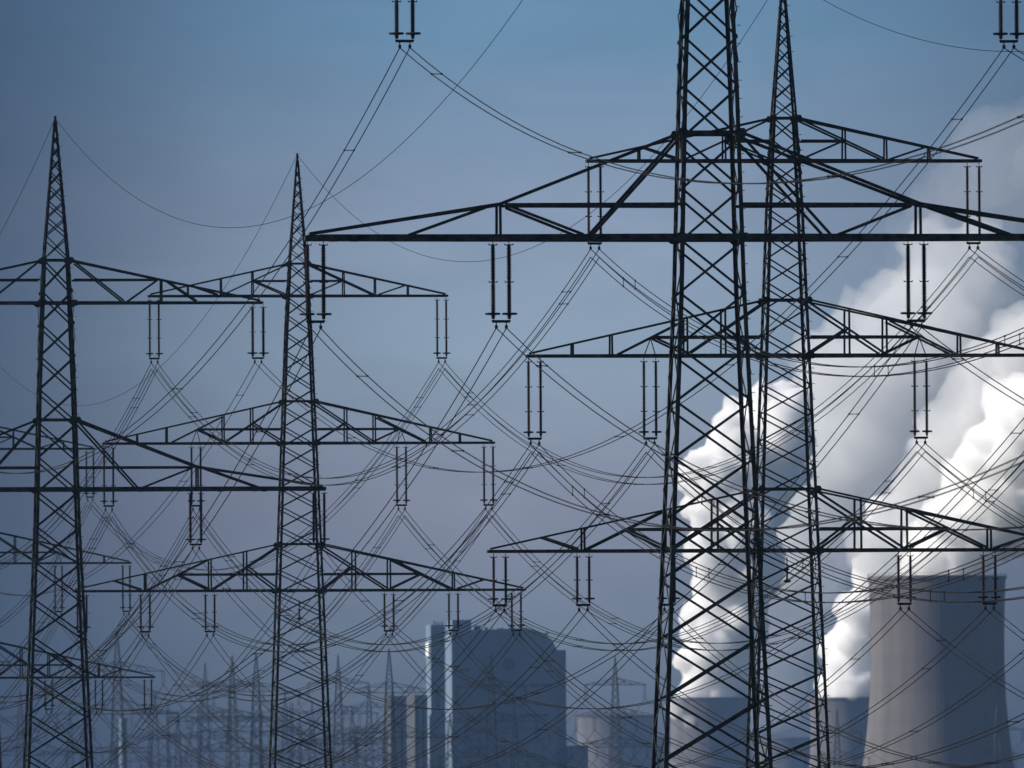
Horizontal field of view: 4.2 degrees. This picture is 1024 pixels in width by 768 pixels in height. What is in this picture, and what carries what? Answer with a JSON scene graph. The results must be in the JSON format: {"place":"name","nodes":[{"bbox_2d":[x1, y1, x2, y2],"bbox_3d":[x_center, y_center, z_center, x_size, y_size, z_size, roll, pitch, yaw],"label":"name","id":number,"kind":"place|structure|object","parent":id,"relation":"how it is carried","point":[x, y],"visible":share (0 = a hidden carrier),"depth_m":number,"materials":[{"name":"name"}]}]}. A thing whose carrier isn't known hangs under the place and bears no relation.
{"place":"outdoors","nodes":[
{"label":"outdoors","id":0,"kind":"place"},
{"bbox_2d":[406,695,427,767],"bbox_3d":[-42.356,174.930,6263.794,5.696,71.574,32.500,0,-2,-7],"label":"building","id":1,"kind":"structure","parent":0,"point":[417,718],"depth_m":6248.99,"materials":[{"name":"grey concrete"}]},
{"bbox_2d":[425,621,445,767],"bbox_3d":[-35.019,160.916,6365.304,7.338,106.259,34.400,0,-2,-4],"label":"stair tower","id":2,"kind":"structure","parent":0,"point":[435,672],"depth_m":6349.36,"materials":[{"name":"white paint"}]},
{"bbox_2d":[0,0,1023,767],"label":"sky","id":3,"kind":"structure","parent":0,"point":[202,111],"materials":[{"name":"blue"}]},
{"bbox_2d":[445,620,587,767],"bbox_3d":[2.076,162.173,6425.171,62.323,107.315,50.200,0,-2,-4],"label":"boiler house","id":4,"kind":"structure","parent":0,"point":[515,662],"depth_m":6400.88,"materials":[{"name":"grey concrete"}]},
{"label":"ground","id":5,"kind":"structure","parent":0,"visible":0},
{"bbox_2d":[0,691,65,767],"bbox_3d":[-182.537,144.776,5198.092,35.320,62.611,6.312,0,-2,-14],"label":"distant pylon","id":6,"kind":"object","parent":5,"relation":"on","point":[22,728],"visible":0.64,"depth_m":5198.55,"materials":[{"name":"metal"}]},
{"bbox_2d":[0,426,154,767],"bbox_3d":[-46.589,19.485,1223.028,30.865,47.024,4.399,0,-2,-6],"label":"lattice pylon","id":7,"kind":"object","parent":5,"relation":"on","point":[9,436],"visible":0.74,"depth_m":1223.28,"materials":[{"name":"metal"}]},
{"bbox_2d":[52,566,64,614],"bbox_3d":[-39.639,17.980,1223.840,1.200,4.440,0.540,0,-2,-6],"label":"insulator string","id":8,"kind":"object","parent":7,"relation":"hanging from","point":[61,607],"visible":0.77,"depth_m":1223.79,"materials":[{"name":"brown ceramic"}]},
{"bbox_2d":[59,510,404,701],"bbox_3d":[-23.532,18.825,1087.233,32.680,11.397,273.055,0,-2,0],"label":"conductor bundle","id":9,"kind":"object","parent":8,"relation":"hanging from","point":[217,691],"visible":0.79,"depth_m":1046.21,"materials":[{"name":"metal"}]},
{"bbox_2d":[83,450,96,500],"bbox_3d":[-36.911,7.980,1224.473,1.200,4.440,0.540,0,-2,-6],"label":"insulator string","id":10,"kind":"object","parent":7,"relation":"hanging from","point":[93,493],"visible":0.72,"depth_m":1224.41,"materials":[{"name":"brown ceramic"}]},
{"bbox_2d":[87,363,444,572],"bbox_3d":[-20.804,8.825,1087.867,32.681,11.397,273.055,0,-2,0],"label":"conductor bundle","id":11,"kind":"object","parent":10,"relation":"hanging from","point":[321,515],"visible":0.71,"depth_m":1021.68,"materials":[{"name":"metal"}]},
{"bbox_2d":[120,566,131,614],"bbox_3d":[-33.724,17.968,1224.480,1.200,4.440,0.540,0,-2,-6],"label":"insulator string","id":12,"kind":"object","parent":7,"relation":"hanging from","point":[129,595],"visible":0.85,"depth_m":1224.42,"materials":[{"name":"brown ceramic"}]},
{"bbox_2d":[124,510,490,700],"bbox_3d":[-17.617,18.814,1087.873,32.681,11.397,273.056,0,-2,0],"label":"conductor bundle","id":13,"kind":"object","parent":12,"relation":"hanging from","point":[342,667],"visible":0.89,"depth_m":1044.96,"materials":[{"name":"metal"}]},
{"bbox_2d":[56,630,178,767],"bbox_3d":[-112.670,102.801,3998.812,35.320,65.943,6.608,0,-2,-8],"label":"distant pylon","id":14,"kind":"object","parent":5,"relation":"on","point":[112,716],"visible":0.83,"depth_m":3999.09,"materials":[{"name":"metal"}]},
{"bbox_2d":[118,691,191,766],"bbox_3d":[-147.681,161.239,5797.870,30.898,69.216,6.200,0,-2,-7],"label":"distant pylon","id":15,"kind":"object","parent":5,"relation":"on","point":[159,761],"visible":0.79,"depth_m":5797.72,"materials":[{"name":"metal"}]},
{"bbox_2d":[0,116,325,767],"bbox_3d":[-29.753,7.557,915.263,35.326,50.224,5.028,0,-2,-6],"label":"lattice pylon","id":16,"kind":"object","parent":5,"relation":"on","point":[74,420],"visible":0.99,"depth_m":915.23,"materials":[{"name":"metal"}]},
{"bbox_2d":[185,491,206,548],"bbox_3d":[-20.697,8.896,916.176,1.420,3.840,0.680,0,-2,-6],"label":"insulator string","id":17,"kind":"object","parent":16,"relation":"attached to","point":[190,518],"visible":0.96,"depth_m":916.12,"materials":[{"name":"brown ceramic"}]},
{"bbox_2d":[0,549,198,752],"bbox_3d":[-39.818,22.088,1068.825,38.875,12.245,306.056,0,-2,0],"label":"conductor bundle","id":18,"kind":"object","parent":17,"relation":"hanging from","point":[16,747],"visible":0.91,"depth_m":964.88,"materials":[{"name":"metal"}]},
{"bbox_2d":[248,304,268,362],"bbox_3d":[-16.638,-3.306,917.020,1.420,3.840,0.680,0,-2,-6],"label":"insulator string","id":19,"kind":"object","parent":16,"relation":"hanging from","point":[253,352],"visible":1,"depth_m":916.94,"materials":[{"name":"brown ceramic"}]},
{"bbox_2d":[0,363,260,595],"bbox_3d":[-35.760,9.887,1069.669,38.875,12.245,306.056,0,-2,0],"label":"conductor bundle","id":20,"kind":"object","parent":19,"relation":"hanging from","point":[163,502],"visible":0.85,"depth_m":978.92,"materials":[{"name":"metal"}]},
{"bbox_2d":[55,0,522,227],"bbox_3d":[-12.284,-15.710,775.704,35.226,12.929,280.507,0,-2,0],"label":"ground wire","id":21,"kind":"object","parent":16,"relation":"attached to","point":[335,194],"visible":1,"depth_m":755.51,"materials":[{"name":"metal"}]},
{"bbox_2d":[309,491,329,548],"bbox_3d":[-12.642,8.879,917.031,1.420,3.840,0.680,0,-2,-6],"label":"insulator string","id":22,"kind":"object","parent":16,"relation":"hanging from","point":[314,538],"visible":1,"depth_m":916.96,"materials":[{"name":"brown ceramic"}]},
{"bbox_2d":[0,549,321,752],"bbox_3d":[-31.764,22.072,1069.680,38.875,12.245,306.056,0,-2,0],"label":"conductor bundle","id":23,"kind":"object","parent":22,"relation":"hanging from","point":[202,695],"visible":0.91,"depth_m":993.37,"materials":[{"name":"metal"}]},
{"bbox_2d":[171,663,241,766],"bbox_3d":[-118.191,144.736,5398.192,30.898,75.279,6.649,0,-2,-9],"label":"distant pylon","id":24,"kind":"object","parent":5,"relation":"on","point":[202,723],"visible":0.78,"depth_m":5398.56,"materials":[{"name":"metal"}]},
{"bbox_2d":[166,702,292,767],"bbox_3d":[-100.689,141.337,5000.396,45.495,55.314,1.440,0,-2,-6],"label":"switchyard gantry","id":25,"kind":"object","parent":5,"relation":"on","point":[199,721],"visible":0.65,"depth_m":5000.22,"materials":[{"name":"metal"}]},
{"bbox_2d":[186,656,277,767],"bbox_3d":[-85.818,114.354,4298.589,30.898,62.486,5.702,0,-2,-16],"label":"distant pylon","id":26,"kind":"object","parent":5,"relation":"on","point":[228,718],"visible":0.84,"depth_m":4298.61,"materials":[{"name":"metal"}]},
{"bbox_2d":[200,654,308,767],"bbox_3d":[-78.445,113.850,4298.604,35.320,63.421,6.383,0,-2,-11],"label":"distant pylon","id":27,"kind":"object","parent":5,"relation":"on","point":[256,712],"visible":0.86,"depth_m":4298.51,"materials":[{"name":"metal"}]},
{"bbox_2d":[251,692,316,767],"bbox_3d":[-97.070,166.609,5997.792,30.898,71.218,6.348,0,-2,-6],"label":"distant pylon","id":28,"kind":"object","parent":5,"relation":"on","point":[286,712],"visible":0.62,"depth_m":5998.00,"materials":[{"name":"metal"}]},
{"bbox_2d":[72,153,525,767],"bbox_3d":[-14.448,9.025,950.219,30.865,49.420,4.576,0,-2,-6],"label":"lattice pylon","id":29,"kind":"object","parent":5,"relation":"on","point":[280,443],"visible":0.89,"depth_m":949.93,"materials":[{"name":"metal"}]},
{"bbox_2d":[100,447,116,510],"bbox_3d":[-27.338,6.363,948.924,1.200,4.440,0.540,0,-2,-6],"label":"insulator string","id":30,"kind":"object","parent":29,"relation":"hanging from","point":[104,500],"visible":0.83,"depth_m":948.86,"materials":[{"name":"brown ceramic"}]},
{"bbox_2d":[0,511,111,675],"bbox_3d":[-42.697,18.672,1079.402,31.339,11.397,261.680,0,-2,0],"label":"conductor bundle","id":31,"kind":"object","parent":30,"relation":"hanging from","point":[43,622],"visible":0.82,"depth_m":985.47,"materials":[{"name":"metal"}]},
{"bbox_2d":[137,593,153,635],"bbox_3d":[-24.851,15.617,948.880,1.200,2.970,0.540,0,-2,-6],"label":"insulator string","id":32,"kind":"object","parent":29,"relation":"hanging from","point":[140,623],"visible":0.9,"depth_m":948.83,"materials":[{"name":"brown ceramic"}]},
{"bbox_2d":[142,611,586,767],"bbox_3d":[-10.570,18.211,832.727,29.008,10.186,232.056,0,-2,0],"label":"conductor bundle","id":33,"kind":"object","parent":32,"relation":"hanging from","point":[404,760],"visible":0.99,"depth_m":783.23,"materials":[{"name":"metal"}]},
{"bbox_2d":[146,298,162,362],"bbox_3d":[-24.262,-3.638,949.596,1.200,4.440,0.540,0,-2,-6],"label":"insulator string","id":34,"kind":"object","parent":29,"relation":"attached to","point":[149,329],"visible":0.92,"depth_m":949.55,"materials":[{"name":"brown ceramic"}]},
{"bbox_2d":[0,363,157,568],"bbox_3d":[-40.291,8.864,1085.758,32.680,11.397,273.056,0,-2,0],"label":"conductor bundle","id":35,"kind":"object","parent":34,"relation":"hanging from","point":[93,465],"visible":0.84,"depth_m":993.47,"materials":[{"name":"metal"}]},
{"bbox_2d":[188,445,204,509],"bbox_3d":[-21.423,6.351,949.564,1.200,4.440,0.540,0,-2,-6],"label":"insulator string","id":36,"kind":"object","parent":29,"relation":"hanging from","point":[191,482],"visible":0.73,"depth_m":949.51,"materials":[{"name":"brown ceramic"}]},
{"bbox_2d":[0,510,198,702],"bbox_3d":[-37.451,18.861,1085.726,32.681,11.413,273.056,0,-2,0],"label":"conductor bundle","id":37,"kind":"object","parent":36,"relation":"hanging from","point":[121,621],"visible":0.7,"depth_m":1005.17,"materials":[{"name":"metal"}]},
{"bbox_2d":[201,592,218,635],"bbox_3d":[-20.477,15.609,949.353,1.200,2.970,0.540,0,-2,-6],"label":"insulator string","id":38,"kind":"object","parent":29,"relation":"attached to","point":[214,610],"visible":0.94,"depth_m":949.31,"materials":[{"name":"brown ceramic"}]},
{"bbox_2d":[207,611,666,767],"bbox_3d":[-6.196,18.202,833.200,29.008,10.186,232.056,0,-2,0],"label":"conductor bundle","id":39,"kind":"object","parent":38,"relation":"hanging from","point":[469,764],"visible":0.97,"depth_m":788.60,"materials":[{"name":"metal"}]},
{"bbox_2d":[381,592,397,634],"bbox_3d":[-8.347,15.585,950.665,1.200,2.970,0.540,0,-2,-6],"label":"insulator string","id":40,"kind":"object","parent":29,"relation":"hanging from","point":[384,605],"visible":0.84,"depth_m":950.61,"materials":[{"name":"brown ceramic"}]},
{"bbox_2d":[386,610,908,767],"bbox_3d":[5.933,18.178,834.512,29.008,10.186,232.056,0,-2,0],"label":"conductor bundle","id":41,"kind":"object","parent":40,"relation":"hanging from","point":[669,766],"visible":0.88,"depth_m":797.32,"materials":[{"name":"metal"}]},
{"bbox_2d":[433,299,449,362],"bbox_3d":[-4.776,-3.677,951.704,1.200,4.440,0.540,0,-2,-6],"label":"insulator string","id":42,"kind":"object","parent":29,"relation":"attached to","point":[437,352],"visible":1,"depth_m":951.65,"materials":[{"name":"brown ceramic"}]},
{"bbox_2d":[445,593,461,634],"bbox_3d":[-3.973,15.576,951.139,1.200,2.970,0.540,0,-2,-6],"label":"insulator string","id":43,"kind":"object","parent":29,"relation":"hanging from","point":[449,611],"visible":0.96,"depth_m":951.09,"materials":[{"name":"brown ceramic"}]},
{"bbox_2d":[96,635,456,767],"bbox_3d":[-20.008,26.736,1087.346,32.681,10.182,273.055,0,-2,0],"label":"conductor bundle","id":44,"kind":"object","parent":43,"relation":"hanging from","point":[348,746],"visible":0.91,"depth_m":1002.04,"materials":[{"name":"metal"}]},
{"bbox_2d":[480,446,496,509],"bbox_3d":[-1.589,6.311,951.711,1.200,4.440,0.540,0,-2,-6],"label":"insulator string","id":45,"kind":"object","parent":29,"relation":"hanging from","point":[484,495],"visible":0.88,"depth_m":951.65,"materials":[{"name":"brown ceramic"}]},
{"bbox_2d":[485,452,1023,650],"bbox_3d":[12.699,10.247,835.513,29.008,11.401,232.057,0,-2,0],"label":"conductor bundle","id":46,"kind":"object","parent":45,"relation":"hanging from","point":[917,563],"visible":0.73,"depth_m":810.02,"materials":[{"name":"metal"}]},
{"bbox_2d":[509,591,524,634],"bbox_3d":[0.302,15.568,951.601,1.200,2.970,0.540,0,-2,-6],"label":"insulator string","id":47,"kind":"object","parent":29,"relation":"hanging from","point":[520,611],"visible":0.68,"depth_m":951.55,"materials":[{"name":"brown ceramic"}]},
{"bbox_2d":[146,635,518,767],"bbox_3d":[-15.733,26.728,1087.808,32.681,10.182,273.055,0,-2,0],"label":"conductor bundle","id":48,"kind":"object","parent":47,"relation":"hanging from","point":[414,740],"visible":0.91,"depth_m":1002.62,"materials":[{"name":"metal"}]},
{"bbox_2d":[514,635,1023,767],"bbox_3d":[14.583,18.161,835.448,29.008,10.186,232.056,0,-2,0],"label":"conductor bundle","id":49,"kind":"object","parent":47,"relation":"hanging from","point":[811,767],"visible":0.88,"depth_m":797.14,"materials":[{"name":"metal"}]},
{"bbox_2d":[292,655,380,767],"bbox_3d":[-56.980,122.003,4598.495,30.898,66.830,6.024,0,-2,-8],"label":"distant pylon","id":50,"kind":"object","parent":5,"relation":"on","point":[341,713],"visible":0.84,"depth_m":4598.71,"materials":[{"name":"metal"}]},
{"bbox_2d":[336,684,406,767],"bbox_3d":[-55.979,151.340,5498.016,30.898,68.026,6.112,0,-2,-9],"label":"distant pylon","id":51,"kind":"object","parent":5,"relation":"on","point":[372,745],"visible":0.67,"depth_m":5497.89,"materials":[{"name":"metal"}]},
{"bbox_2d":[326,649,453,767],"bbox_3d":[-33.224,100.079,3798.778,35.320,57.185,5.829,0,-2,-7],"label":"distant pylon","id":52,"kind":"object","parent":5,"relation":"on","point":[386,720],"visible":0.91,"depth_m":3798.65,"materials":[{"name":"metal"}]},
{"bbox_2d":[383,696,406,767],"bbox_3d":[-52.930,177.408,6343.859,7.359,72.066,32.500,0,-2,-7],"label":"silo","id":53,"kind":"object","parent":5,"relation":"on","point":[399,710],"visible":0.7,"depth_m":6328.90,"materials":[{"name":"grey concrete"}]},
{"bbox_2d":[438,654,545,767],"bbox_3d":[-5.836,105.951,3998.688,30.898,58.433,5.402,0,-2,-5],"label":"distant pylon","id":54,"kind":"object","parent":5,"relation":"on","point":[487,736],"visible":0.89,"depth_m":3998.33,"materials":[{"name":"metal"}]},
{"bbox_2d":[469,701,560,767],"bbox_3d":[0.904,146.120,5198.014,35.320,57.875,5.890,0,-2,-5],"label":"distant pylon","id":55,"kind":"object","parent":5,"relation":"on","point":[517,758],"visible":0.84,"depth_m":5197.77,"materials":[{"name":"metal"}]},
{"bbox_2d":[576,714,653,767],"bbox_3d":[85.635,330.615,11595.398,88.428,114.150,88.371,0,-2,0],"label":"cooling tower","id":56,"kind":"structure","parent":5,"relation":"on","point":[585,727],"depth_m":11569.24,"materials":[{"name":"concrete"}]},
{"bbox_2d":[569,656,661,767],"bbox_3d":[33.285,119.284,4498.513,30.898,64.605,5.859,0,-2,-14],"label":"distant pylon","id":57,"kind":"object","parent":5,"relation":"on","point":[612,714],"visible":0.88,"depth_m":4498.73,"materials":[{"name":"metal"}]},
{"bbox_2d":[304,0,1023,767],"bbox_3d":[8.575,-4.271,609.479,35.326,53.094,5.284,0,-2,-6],"label":"lattice pylon","id":58,"kind":"object","parent":5,"relation":"on","point":[736,238],"visible":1,"depth_m":608.67,"materials":[{"name":"metal"}]},
{"bbox_2d":[300,241,331,328],"bbox_3d":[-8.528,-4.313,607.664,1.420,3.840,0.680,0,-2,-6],"label":"insulator string","id":59,"kind":"object","parent":58,"relation":"hanging from","point":[323,285],"visible":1,"depth_m":607.60,"materials":[{"name":"brown ceramic"}]},
{"bbox_2d":[0,329,320,709],"bbox_3d":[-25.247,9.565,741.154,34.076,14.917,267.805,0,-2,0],"label":"conductor bundle","id":60,"kind":"object","parent":59,"relation":"hanging from","point":[256,431],"visible":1,"depth_m":658.05,"materials":[{"name":"metal"}]},
{"bbox_2d":[311,329,1023,531],"bbox_3d":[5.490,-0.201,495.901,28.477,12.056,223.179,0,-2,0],"label":"conductor bundle","id":61,"kind":"object","parent":59,"relation":"hanging from","point":[776,528],"visible":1,"depth_m":495.99,"materials":[{"name":"metal"}]},
{"bbox_2d":[389,0,420,47],"bbox_3d":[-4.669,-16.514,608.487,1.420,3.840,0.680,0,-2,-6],"label":"insulator string","id":62,"kind":"object","parent":58,"relation":"hanging from","point":[396,33],"visible":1,"depth_m":608.40,"materials":[{"name":"brown ceramic"}]},
{"bbox_2d":[2,48,409,473],"bbox_3d":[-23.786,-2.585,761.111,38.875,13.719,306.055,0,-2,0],"label":"conductor bundle","id":63,"kind":"object","parent":62,"relation":"hanging from","point":[353,150],"visible":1,"depth_m":669.97,"materials":[{"name":"metal"}]},
{"bbox_2d":[400,48,1023,183],"bbox_3d":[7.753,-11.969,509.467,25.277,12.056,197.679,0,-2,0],"label":"conductor bundle","id":64,"kind":"object","parent":62,"relation":"hanging from","point":[791,181],"visible":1,"depth_m":511.26,"materials":[{"name":"metal"}]},
{"bbox_2d":[485,240,516,328],"bbox_3d":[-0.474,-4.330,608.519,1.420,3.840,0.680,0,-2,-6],"label":"insulator string","id":65,"kind":"object","parent":58,"relation":"hanging from","point":[493,314],"visible":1,"depth_m":608.45,"materials":[{"name":"brown ceramic"}]},
{"bbox_2d":[0,329,505,710],"bbox_3d":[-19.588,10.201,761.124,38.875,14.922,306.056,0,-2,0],"label":"conductor bundle","id":66,"kind":"object","parent":65,"relation":"hanging from","point":[318,590],"visible":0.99,"depth_m":678.90,"materials":[{"name":"metal"}]},
{"bbox_2d":[496,328,1023,530],"bbox_3d":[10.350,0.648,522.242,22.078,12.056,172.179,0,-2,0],"label":"conductor bundle","id":67,"kind":"object","parent":65,"relation":"hanging from","point":[906,527],"visible":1,"depth_m":537.95,"materials":[{"name":"metal"}]},
{"bbox_2d":[900,240,931,327],"bbox_3d":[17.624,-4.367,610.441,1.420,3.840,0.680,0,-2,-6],"label":"insulator string","id":68,"kind":"object","parent":58,"relation":"hanging from","point":[923,281],"visible":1,"depth_m":610.37,"materials":[{"name":"brown ceramic"}]},
{"bbox_2d":[193,328,920,709],"bbox_3d":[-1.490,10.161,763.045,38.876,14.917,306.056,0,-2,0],"label":"conductor bundle","id":69,"kind":"object","parent":68,"relation":"hanging from","point":[633,636],"visible":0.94,"depth_m":710.32,"materials":[{"name":"metal"}]},
{"bbox_2d":[993,0,1023,48],"bbox_3d":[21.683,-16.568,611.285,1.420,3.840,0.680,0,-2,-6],"label":"insulator string","id":70,"kind":"object","parent":58,"relation":"hanging from","point":[1001,33],"visible":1,"depth_m":611.19,"materials":[{"name":"brown ceramic"}]},
{"bbox_2d":[255,48,1013,472],"bbox_3d":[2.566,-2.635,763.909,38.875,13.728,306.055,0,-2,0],"label":"conductor bundle","id":71,"kind":"object","parent":70,"relation":"hanging from","point":[619,436],"visible":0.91,"depth_m":697.65,"materials":[{"name":"metal"}]},
{"bbox_2d":[669,696,751,767],"bbox_3d":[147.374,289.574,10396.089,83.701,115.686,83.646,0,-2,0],"label":"cooling tower","id":72,"kind":"structure","parent":5,"relation":"on","point":[725,707],"depth_m":10370.95,"materials":[{"name":"concrete"}]},
{"bbox_2d":[487,0,1023,767],"bbox_3d":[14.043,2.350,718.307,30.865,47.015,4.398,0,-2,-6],"label":"lattice pylon","id":73,"kind":"object","parent":5,"relation":"on","point":[807,354],"visible":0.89,"depth_m":718.08,"materials":[{"name":"metal"}]},
{"bbox_2d":[488,553,510,610],"bbox_3d":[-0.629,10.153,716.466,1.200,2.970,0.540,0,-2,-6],"label":"insulator string","id":74,"kind":"object","parent":73,"relation":"attached to","point":[494,599],"visible":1,"depth_m":716.41,"materials":[{"name":"brown ceramic"}]},
{"bbox_2d":[87,611,503,767],"bbox_3d":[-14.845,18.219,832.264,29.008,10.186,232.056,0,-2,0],"label":"conductor bundle","id":75,"kind":"object","parent":74,"relation":"hanging from","point":[338,756],"visible":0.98,"depth_m":781.10,"materials":[{"name":"metal"}]},
{"bbox_2d":[495,611,1023,767],"bbox_3d":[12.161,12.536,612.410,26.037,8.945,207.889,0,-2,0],"label":"conductor bundle","id":76,"kind":"object","parent":74,"relation":"hanging from","point":[891,763],"visible":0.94,"depth_m":635.84,"materials":[{"name":"metal"}]},
{"bbox_2d":[523,358,545,444],"bbox_3d":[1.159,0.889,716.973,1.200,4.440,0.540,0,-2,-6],"label":"insulator string","id":77,"kind":"object","parent":73,"relation":"hanging from","point":[528,411],"visible":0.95,"depth_m":716.92,"materials":[{"name":"brown ceramic"}]},
{"bbox_2d":[105,445,538,651],"bbox_3d":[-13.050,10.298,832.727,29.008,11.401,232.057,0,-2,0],"label":"conductor bundle","id":78,"kind":"object","parent":77,"relation":"hanging from","point":[411,594],"visible":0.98,"depth_m":800.57,"materials":[{"name":"metal"}]},
{"bbox_2d":[530,444,1023,602],"bbox_3d":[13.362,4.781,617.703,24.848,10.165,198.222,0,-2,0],"label":"conductor bundle","id":79,"kind":"object","parent":77,"relation":"hanging from","point":[696,572],"visible":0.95,"depth_m":625.22,"materials":[{"name":"metal"}]},
{"bbox_2d":[572,557,594,610],"bbox_3d":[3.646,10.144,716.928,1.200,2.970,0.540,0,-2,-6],"label":"insulator string","id":80,"kind":"object","parent":73,"relation":"attached to","point":[577,598],"visible":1,"depth_m":716.87,"materials":[{"name":"brown ceramic"}]},
{"bbox_2d":[579,611,1023,767],"bbox_3d":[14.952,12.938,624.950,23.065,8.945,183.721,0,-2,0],"label":"conductor bundle","id":81,"kind":"object","parent":80,"relation":"hanging from","point":[855,765],"visible":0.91,"depth_m":654.37,"materials":[{"name":"metal"}]},
{"bbox_2d":[585,163,603,249],"bbox_3d":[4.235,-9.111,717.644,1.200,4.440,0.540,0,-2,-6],"label":"insulator string","id":82,"kind":"object","parent":73,"relation":"hanging from","point":[588,216],"visible":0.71,"depth_m":717.60,"materials":[{"name":"brown ceramic"}]},
{"bbox_2d":[151,250,598,485],"bbox_3d":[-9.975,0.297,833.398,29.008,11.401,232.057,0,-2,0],"label":"conductor bundle","id":83,"kind":"object","parent":82,"relation":"hanging from","point":[507,371],"visible":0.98,"depth_m":800.30,"materials":[{"name":"metal"}]},
{"bbox_2d":[590,249,1023,376],"bbox_3d":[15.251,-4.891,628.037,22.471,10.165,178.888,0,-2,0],"label":"conductor bundle","id":84,"kind":"object","parent":82,"relation":"hanging from","point":[638,290],"visible":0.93,"depth_m":638.59,"materials":[{"name":"metal"}]},
{"bbox_2d":[639,358,661,444],"bbox_3d":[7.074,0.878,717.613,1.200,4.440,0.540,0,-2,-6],"label":"insulator string","id":85,"kind":"object","parent":73,"relation":"hanging from","point":[644,432],"visible":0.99,"depth_m":717.55,"materials":[{"name":"brown ceramic"}]},
{"bbox_2d":[193,445,653,651],"bbox_3d":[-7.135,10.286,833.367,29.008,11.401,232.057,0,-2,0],"label":"conductor bundle","id":86,"kind":"object","parent":85,"relation":"hanging from","point":[592,522],"visible":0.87,"depth_m":807.80,"materials":[{"name":"metal"}]},
{"bbox_2d":[646,444,1023,602],"bbox_3d":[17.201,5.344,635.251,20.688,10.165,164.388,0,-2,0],"label":"conductor bundle","id":87,"kind":"object","parent":85,"relation":"hanging from","point":[815,568],"visible":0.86,"depth_m":652.12,"materials":[{"name":"metal"}]},
{"bbox_2d":[657,555,679,610],"bbox_3d":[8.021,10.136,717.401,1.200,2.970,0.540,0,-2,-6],"label":"insulator string","id":88,"kind":"object","parent":73,"relation":"attached to","point":[664,605],"visible":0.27,"depth_m":717.33,"materials":[{"name":"brown ceramic"}]},
{"bbox_2d":[665,610,978,767],"bbox_3d":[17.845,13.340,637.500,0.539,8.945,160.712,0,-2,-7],"label":"conductor bundle","id":89,"kind":"object","parent":88,"relation":"hanging from","point":[934,762],"visible":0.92,"depth_m":664.32,"materials":[{"name":"metal"}]},
{"bbox_2d":[316,418,1023,708],"bbox_3d":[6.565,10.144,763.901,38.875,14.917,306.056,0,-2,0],"label":"conductor bundle","id":90,"kind":"object","parent":73,"relation":"attached to","point":[736,669],"visible":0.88,"depth_m":721.68,"materials":[{"name":"metal"}]},
{"bbox_2d":[895,552,915,609],"bbox_3d":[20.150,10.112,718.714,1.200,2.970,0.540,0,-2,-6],"label":"insulator string","id":91,"kind":"object","parent":73,"relation":"hanging from","point":[898,578],"visible":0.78,"depth_m":718.67,"materials":[{"name":"brown ceramic"}]},
{"bbox_2d":[909,357,931,443],"bbox_3d":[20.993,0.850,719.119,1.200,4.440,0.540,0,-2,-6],"label":"insulator string","id":92,"kind":"object","parent":73,"relation":"hanging from","point":[914,386],"visible":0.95,"depth_m":719.06,"materials":[{"name":"brown ceramic"}]},
{"bbox_2d":[398,444,924,650],"bbox_3d":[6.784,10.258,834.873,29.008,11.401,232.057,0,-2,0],"label":"conductor bundle","id":93,"kind":"object","parent":92,"relation":"hanging from","point":[880,494],"visible":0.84,"depth_m":819.34,"materials":[{"name":"metal"}]},
{"bbox_2d":[916,444,1023,530],"bbox_3d":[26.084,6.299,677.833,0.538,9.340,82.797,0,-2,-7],"label":"conductor bundle","id":94,"kind":"object","parent":92,"relation":"hanging from","point":[959,479],"visible":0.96,"depth_m":701.15,"materials":[{"name":"metal"}]},
{"bbox_2d":[964,163,982,248],"bbox_3d":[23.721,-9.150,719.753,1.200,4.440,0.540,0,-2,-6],"label":"insulator string","id":95,"kind":"object","parent":73,"relation":"hanging from","point":[967,203],"visible":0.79,"depth_m":719.71,"materials":[{"name":"brown ceramic"}]},
{"bbox_2d":[438,249,977,484],"bbox_3d":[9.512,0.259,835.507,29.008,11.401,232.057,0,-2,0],"label":"conductor bundle","id":96,"kind":"object","parent":95,"relation":"hanging from","point":[930,305],"visible":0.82,"depth_m":809.58,"materials":[{"name":"metal"}]},
{"bbox_2d":[978,552,1000,609],"bbox_3d":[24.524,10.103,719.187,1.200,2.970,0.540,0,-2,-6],"label":"insulator string","id":97,"kind":"object","parent":73,"relation":"hanging from","point":[983,596],"visible":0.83,"depth_m":719.13,"materials":[{"name":"brown ceramic"}]},
{"bbox_2d":[452,610,992,767],"bbox_3d":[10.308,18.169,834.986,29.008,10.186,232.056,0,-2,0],"label":"conductor bundle","id":98,"kind":"object","parent":97,"relation":"hanging from","point":[637,766],"visible":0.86,"depth_m":783.04,"materials":[{"name":"metal"}]},
{"bbox_2d":[753,736,810,767],"bbox_3d":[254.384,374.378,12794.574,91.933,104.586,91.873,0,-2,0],"label":"cooling tower","id":99,"kind":"structure","parent":5,"relation":"on","point":[789,742],"depth_m":12764.08,"materials":[{"name":"concrete"}]},
{"bbox_2d":[808,695,869,767],"bbox_3d":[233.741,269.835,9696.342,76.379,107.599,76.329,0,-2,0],"label":"cooling tower","id":100,"kind":"structure","parent":5,"relation":"on","point":[849,708],"depth_m":9671.59,"materials":[{"name":"concrete"}]},
{"bbox_2d":[863,572,1013,767],"bbox_3d":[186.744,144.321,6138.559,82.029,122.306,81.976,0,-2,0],"label":"cooling tower","id":101,"kind":"structure","parent":5,"relation":"on","point":[904,648],"depth_m":6112.90,"materials":[{"name":"concrete"}]},
{"bbox_2d":[963,705,1023,767],"bbox_3d":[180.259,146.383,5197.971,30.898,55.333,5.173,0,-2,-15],"label":"distant pylon","id":102,"kind":"object","parent":5,"relation":"on","point":[995,735],"visible":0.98,"depth_m":5198.30,"materials":[{"name":"metal"}]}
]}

